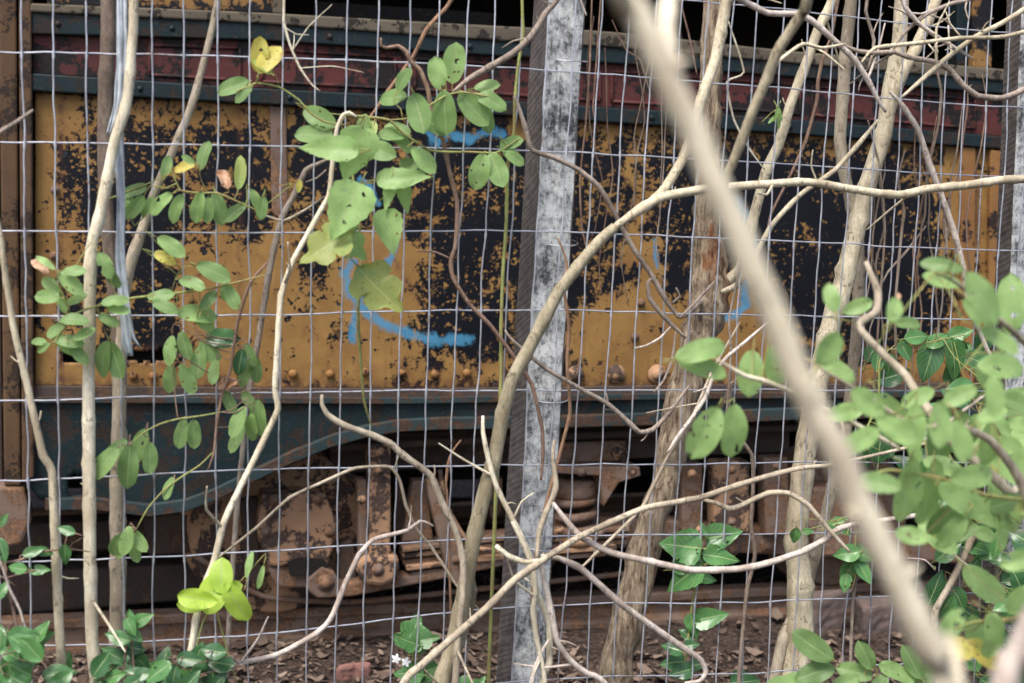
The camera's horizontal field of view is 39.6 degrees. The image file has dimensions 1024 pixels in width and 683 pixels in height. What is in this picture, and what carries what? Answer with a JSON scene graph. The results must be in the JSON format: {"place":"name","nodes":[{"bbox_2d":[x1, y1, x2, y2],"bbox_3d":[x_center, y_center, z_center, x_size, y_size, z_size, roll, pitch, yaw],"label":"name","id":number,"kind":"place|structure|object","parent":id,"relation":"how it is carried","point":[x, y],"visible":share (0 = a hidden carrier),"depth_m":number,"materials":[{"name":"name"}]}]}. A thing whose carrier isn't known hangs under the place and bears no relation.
{"place":"outdoors","nodes":[
{"label":"outdoors","id":0,"kind":"place"},
{"bbox_2d":[0,479,980,682],"bbox_3d":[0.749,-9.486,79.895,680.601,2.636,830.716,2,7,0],"label":"ground","id":1,"kind":"structure","parent":0,"point":[728,639],"depth_m":4.91,"materials":[{"name":"brown soil"}]},
{"bbox_2d":[0,223,78,664],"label":"sapling","id":2,"kind":"object","parent":1,"relation":"on","point":[57,576],"visible":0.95,"depth_m":2.34,"materials":[{"name":"beige plant"}]},
{"bbox_2d":[0,514,89,682],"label":"shrub","id":3,"kind":"object","parent":1,"relation":"on","point":[22,649],"visible":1,"depth_m":2.30,"materials":[{"name":"green plant"}]},
{"bbox_2d":[81,0,138,682],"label":"sapling","id":4,"kind":"object","parent":1,"relation":"on","point":[90,570],"visible":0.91,"depth_m":2.36,"materials":[{"name":"beige plant"}]},
{"bbox_2d":[106,0,140,355],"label":"plastic strip","id":5,"kind":"object","parent":4,"relation":"hanging from","point":[127,329],"visible":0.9,"depth_m":2.37,"materials":[{"name":"white plastic"}]},
{"bbox_2d":[31,231,264,378],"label":"vine","id":6,"kind":"object","parent":4,"relation":"attached to","point":[109,356],"visible":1,"depth_m":2.33,"materials":[{"name":"green plant"}]},
{"bbox_2d":[96,261,268,562],"bbox_3d":[-0.570,0.122,2.437,0.296,0.524,0.065,-1,8,-21],"label":"vine","id":7,"kind":"object","parent":4,"relation":"attached to","point":[131,455],"visible":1,"depth_m":2.44,"materials":[{"name":"green plant"}]},
{"bbox_2d":[97,0,221,682],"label":"sapling","id":8,"kind":"object","parent":1,"relation":"on","point":[106,73],"visible":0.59,"depth_m":2.46,"materials":[{"name":"beige plant"}]},
{"bbox_2d":[87,609,246,682],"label":"shrub","id":9,"kind":"object","parent":1,"relation":"on","point":[215,666],"visible":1,"depth_m":2.40,"materials":[{"name":"green plant"}]},
{"bbox_2d":[177,551,265,682],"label":"vine","id":10,"kind":"object","parent":1,"relation":"on","point":[218,589],"visible":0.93,"depth_m":2.44,"materials":[{"name":"green plant"}]},
{"bbox_2d":[182,111,356,669],"bbox_3d":[-0.444,0.467,2.459,0.328,1.728,0.085,0,7,-16],"label":"whip stem","id":11,"kind":"object","parent":1,"relation":"on","point":[222,524],"visible":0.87,"depth_m":2.45,"materials":[{"name":"beige plant"}]},
{"bbox_2d":[206,513,433,667],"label":"branch","id":12,"kind":"object","parent":1,"relation":"on","point":[330,618],"visible":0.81,"depth_m":2.54,"materials":[{"name":"beige plant"}]},
{"bbox_2d":[336,661,370,680],"bbox_3d":[-0.498,1.035,4.444,0.114,0.071,0.053,-1,8,-24],"label":"brick","id":13,"kind":"object","parent":1,"relation":"on","point":[346,671],"visible":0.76,"depth_m":4.42,"materials":[{"name":"brick"}]},
{"bbox_2d":[320,395,472,682],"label":"branch","id":14,"kind":"object","parent":1,"relation":"on","point":[423,469],"visible":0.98,"depth_m":2.54,"materials":[{"name":"beige plant"}]},
{"bbox_2d":[392,613,485,682],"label":"weed","id":15,"kind":"object","parent":1,"relation":"on","point":[405,639],"visible":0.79,"depth_m":3.05,"materials":[{"name":"green plant"}]},
{"bbox_2d":[1,574,980,655],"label":"track rail","id":16,"kind":"object","parent":1,"relation":"on","point":[169,623],"visible":0.41,"depth_m":4.87,"materials":[{"name":"brown metal"}]},
{"bbox_2d":[0,0,1006,614],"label":"railcar","id":17,"kind":"object","parent":16,"relation":"on","point":[306,344],"visible":0.57,"depth_m":4.56,"materials":[{"name":"yellow metal"}]},
{"bbox_2d":[7,551,980,682],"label":"leaf litter","id":18,"kind":"object","parent":1,"relation":"on","point":[776,614],"visible":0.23,"depth_m":4.64,"materials":[{"name":"brown plant"}]},
{"bbox_2d":[438,416,552,682],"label":"twig","id":19,"kind":"object","parent":1,"relation":"on","point":[540,600],"visible":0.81,"depth_m":2.58,"materials":[{"name":"beige plant"}]},
{"bbox_2d":[33,488,985,528],"bbox_3d":[2.959,0.786,7.268,16.535,0.125,0.116,0,7,-15],"label":"track rail","id":20,"kind":"object","parent":1,"relation":"on","point":[462,515],"visible":0.08,"depth_m":6.45,"materials":[{"name":"brown metal"}]},
{"bbox_2d":[0,0,1023,682],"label":"wire fence","id":21,"kind":"object","parent":1,"relation":"on","point":[554,68],"visible":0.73,"depth_m":2.71,"materials":[{"name":"grey metal"}]},
{"bbox_2d":[0,109,33,134],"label":"twig","id":22,"kind":"object","parent":21,"relation":"attached to","point":[10,125],"visible":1,"depth_m":2.12,"materials":[{"name":"grey plant"}]},
{"bbox_2d":[109,141,293,225],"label":"vine","id":23,"kind":"object","parent":21,"relation":"attached to","point":[208,209],"visible":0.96,"depth_m":2.42,"materials":[{"name":"green plant"}]},
{"bbox_2d":[225,159,328,682],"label":"creeper","id":24,"kind":"object","parent":21,"relation":"attached to","point":[274,248],"visible":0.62,"depth_m":2.57,"materials":[{"name":"grey plant"}]},
{"bbox_2d":[217,36,345,191],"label":"vine","id":25,"kind":"object","parent":21,"relation":"attached to","point":[260,63],"visible":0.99,"depth_m":2.40,"materials":[{"name":"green plant"}]},
{"bbox_2d":[282,0,363,90],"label":"twig","id":26,"kind":"object","parent":21,"relation":"hanging from","point":[292,50],"visible":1,"depth_m":2.43,"materials":[{"name":"beige plant"}]},
{"bbox_2d":[219,456,479,609],"bbox_3d":[-0.287,0.350,2.570,0.492,0.312,0.023,0,7,-20],"label":"twig","id":27,"kind":"object","parent":21,"relation":"attached to","point":[390,467],"visible":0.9,"depth_m":2.56,"materials":[{"name":"beige plant"}]},
{"bbox_2d":[294,42,523,427],"bbox_3d":[-0.166,-0.180,2.440,0.412,0.682,0.249,1,7,-12],"label":"vine","id":28,"kind":"object","parent":21,"relation":"hanging from","point":[374,284],"visible":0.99,"depth_m":2.38,"materials":[{"name":"green plant"}]},
{"bbox_2d":[370,0,452,115],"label":"creeper","id":29,"kind":"object","parent":21,"relation":"attached to","point":[427,28],"visible":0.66,"depth_m":2.57,"materials":[{"name":"brown plant"}]},
{"bbox_2d":[445,440,461,619],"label":"creeper","id":30,"kind":"object","parent":21,"relation":"attached to","point":[449,557],"visible":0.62,"depth_m":2.70,"materials":[{"name":"brown plant"}]},
{"bbox_2d":[380,38,544,479],"bbox_3d":[-0.086,-0.135,2.592,0.337,0.803,0.009,0,7,-18],"label":"creeper","id":31,"kind":"object","parent":21,"relation":"attached to","point":[416,66],"visible":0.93,"depth_m":2.58,"materials":[{"name":"brown plant"}]},
{"bbox_2d":[486,0,524,682],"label":"creeper","id":32,"kind":"object","parent":21,"relation":"attached to","point":[489,653],"visible":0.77,"depth_m":2.64,"materials":[{"name":"brown plant"}]},
{"bbox_2d":[452,0,586,91],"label":"twig","id":33,"kind":"object","parent":21,"relation":"attached to","point":[512,53],"visible":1,"depth_m":2.53,"materials":[{"name":"brown plant"}]},
{"bbox_2d":[530,238,571,644],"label":"creeper","id":34,"kind":"object","parent":21,"relation":"attached to","point":[568,387],"visible":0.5,"depth_m":2.69,"materials":[{"name":"brown plant"}]},
{"bbox_2d":[579,0,591,246],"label":"creeper","id":35,"kind":"object","parent":21,"relation":"hanging from","point":[586,113],"visible":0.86,"depth_m":2.68,"materials":[{"name":"brown plant"}]},
{"bbox_2d":[592,0,600,124],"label":"creeper","id":36,"kind":"object","parent":21,"relation":"hanging from","point":[596,59],"visible":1,"depth_m":2.67,"materials":[{"name":"brown plant"}]},
{"bbox_2d":[504,329,690,440],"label":"twig","id":37,"kind":"object","parent":21,"relation":"attached to","point":[631,424],"visible":0.97,"depth_m":2.70,"materials":[{"name":"beige wood"}]},
{"bbox_2d":[513,95,716,392],"bbox_3d":[0.195,-0.174,2.677,0.427,0.550,0.011,0,7,-18],"label":"creeper","id":38,"kind":"object","parent":21,"relation":"attached to","point":[627,238],"visible":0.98,"depth_m":2.69,"materials":[{"name":"brown plant"}]},
{"bbox_2d":[586,2,666,306],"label":"creeper","id":39,"kind":"object","parent":21,"relation":"attached to","point":[636,158],"visible":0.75,"depth_m":2.75,"materials":[{"name":"brown plant"}]},
{"bbox_2d":[612,20,651,99],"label":"creeper","id":40,"kind":"object","parent":21,"relation":"attached to","point":[639,59],"visible":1,"depth_m":2.69,"materials":[{"name":"brown plant"}]},
{"bbox_2d":[582,322,740,565],"bbox_3d":[0.288,0.201,2.741,0.315,0.481,0.020,0,7,-18],"label":"twig","id":41,"kind":"object","parent":21,"relation":"attached to","point":[627,523],"visible":0.88,"depth_m":2.75,"materials":[{"name":"beige plant"}]},
{"bbox_2d":[679,0,697,74],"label":"creeper","id":42,"kind":"object","parent":21,"relation":"attached to","point":[688,33],"visible":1,"depth_m":2.72,"materials":[{"name":"brown plant"}]},
{"bbox_2d":[659,520,759,682],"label":"ivy","id":43,"kind":"object","parent":21,"relation":"attached to","point":[686,547],"visible":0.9,"depth_m":2.87,"materials":[{"name":"green plant"}]},
{"bbox_2d":[667,272,762,452],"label":"twig","id":44,"kind":"object","parent":21,"relation":"attached to","point":[706,394],"visible":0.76,"depth_m":2.75,"materials":[{"name":"beige wood"}]},
{"bbox_2d":[727,350,756,682],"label":"creeper","id":45,"kind":"object","parent":21,"relation":"hanging from","point":[751,529],"visible":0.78,"depth_m":2.87,"materials":[{"name":"brown plant"}]},
{"bbox_2d":[726,22,764,169],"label":"creeper","id":46,"kind":"object","parent":21,"relation":"attached to","point":[735,77],"visible":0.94,"depth_m":2.76,"materials":[{"name":"beige plant"}]},
{"bbox_2d":[725,0,812,181],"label":"branch","id":47,"kind":"object","parent":21,"relation":"attached to","point":[791,29],"visible":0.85,"depth_m":2.15,"materials":[{"name":"beige plant"}]},
{"bbox_2d":[762,100,782,128],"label":"leaf sprig","id":48,"kind":"object","parent":21,"relation":"attached to","point":[778,115],"visible":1,"depth_m":2.75,"materials":[{"name":"green plant"}]},
{"bbox_2d":[790,516,871,661],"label":"ivy","id":49,"kind":"object","parent":21,"relation":"attached to","point":[855,565],"visible":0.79,"depth_m":2.92,"materials":[{"name":"green plant"}]},
{"bbox_2d":[867,70,942,419],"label":"creeper","id":50,"kind":"object","parent":21,"relation":"hanging from","point":[897,262],"visible":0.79,"depth_m":2.92,"materials":[{"name":"brown plant"}]},
{"bbox_2d":[862,74,987,387],"bbox_3d":[0.864,-0.211,2.979,0.294,0.699,0.053,0,7,-17],"label":"creeper","id":51,"kind":"object","parent":21,"relation":"attached to","point":[873,264],"visible":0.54,"depth_m":2.97,"materials":[{"name":"brown plant"}]},
{"bbox_2d":[889,91,1000,378],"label":"creeper","id":52,"kind":"object","parent":21,"relation":"attached to","point":[947,215],"visible":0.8,"depth_m":2.88,"materials":[{"name":"beige plant"}]},
{"bbox_2d":[399,428,1008,682],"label":"bare shrub","id":53,"kind":"object","parent":1,"relation":"on","point":[533,566],"visible":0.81,"depth_m":2.58,"materials":[{"name":"beige plant"}]},
{"bbox_2d":[423,0,1023,682],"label":"sapling","id":54,"kind":"object","parent":1,"relation":"on","point":[475,528],"visible":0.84,"depth_m":2.59,"materials":[{"name":"beige plant"}]},
{"bbox_2d":[735,0,886,112],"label":"branch","id":55,"kind":"object","parent":54,"relation":"attached to","point":[835,41],"visible":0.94,"depth_m":2.71,"materials":[{"name":"beige plant"}]},
{"bbox_2d":[844,0,1023,100],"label":"branch","id":56,"kind":"object","parent":54,"relation":"attached to","point":[941,64],"visible":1,"depth_m":2.77,"materials":[{"name":"grey plant"}]},
{"bbox_2d":[594,0,878,682],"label":"tree","id":57,"kind":"object","parent":1,"relation":"on","point":[632,588],"visible":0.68,"depth_m":2.89,"materials":[{"name":"brown plant"}]},
{"bbox_2d":[767,0,838,226],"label":"creeper","id":58,"kind":"object","parent":57,"relation":"attached to","point":[823,57],"visible":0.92,"depth_m":2.82,"materials":[{"name":"brown plant"}]},
{"bbox_2d":[612,0,965,682],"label":"tree","id":59,"kind":"object","parent":1,"relation":"on","point":[935,652],"visible":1,"depth_m":0.72,"materials":[{"name":"beige plant"}]},
{"bbox_2d":[813,588,851,632],"bbox_3d":[1.107,0.965,5.058,0.137,0.178,0.156,9,10,42],"label":"stone","id":60,"kind":"object","parent":1,"relation":"on","point":[832,613],"visible":0.41,"depth_m":5.03,"materials":[{"name":"stone"}]},
{"bbox_2d":[808,0,865,580],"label":"tree","id":61,"kind":"object","parent":1,"relation":"on","point":[840,143],"visible":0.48,"depth_m":2.99,"materials":[{"name":"beige plant"}]},
{"bbox_2d":[660,255,1023,670],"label":"shrub","id":62,"kind":"object","parent":1,"relation":"on","point":[993,458],"visible":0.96,"depth_m":1.83,"materials":[{"name":"green plant"}]},
{"bbox_2d":[767,628,931,682],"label":"shrub","id":63,"kind":"object","parent":1,"relation":"on","point":[814,647],"visible":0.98,"depth_m":2.45,"materials":[{"name":"green plant"}]},
{"bbox_2d":[768,0,954,680],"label":"tree","id":64,"kind":"object","parent":1,"relation":"on","point":[858,220],"visible":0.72,"depth_m":2.91,"materials":[{"name":"beige plant"}]},
{"bbox_2d":[861,572,879,579],"bbox_3d":[1.312,0.936,5.432,0.200,0.160,0.152,1,7,-11],"label":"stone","id":65,"kind":"object","parent":1,"relation":"on","point":[875,576],"visible":0.03,"depth_m":5.36,"materials":[{"name":"stone"}]},
{"bbox_2d":[854,595,901,635],"bbox_3d":[1.312,0.989,5.074,0.175,0.143,0.119,1,7,-7],"label":"stone","id":66,"kind":"object","parent":1,"relation":"on","point":[880,614],"visible":0.54,"depth_m":5.04,"materials":[{"name":"stone"}]},
{"bbox_2d":[846,326,1023,682],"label":"shrub","id":67,"kind":"object","parent":1,"relation":"on","point":[942,596],"visible":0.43,"depth_m":2.94,"materials":[{"name":"green plant"}]},
{"bbox_2d":[990,608,1023,682],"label":"branch","id":68,"kind":"object","parent":1,"relation":"on","point":[1009,666],"visible":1,"depth_m":0.95,"materials":[{"name":"beige plant"}]}
]}

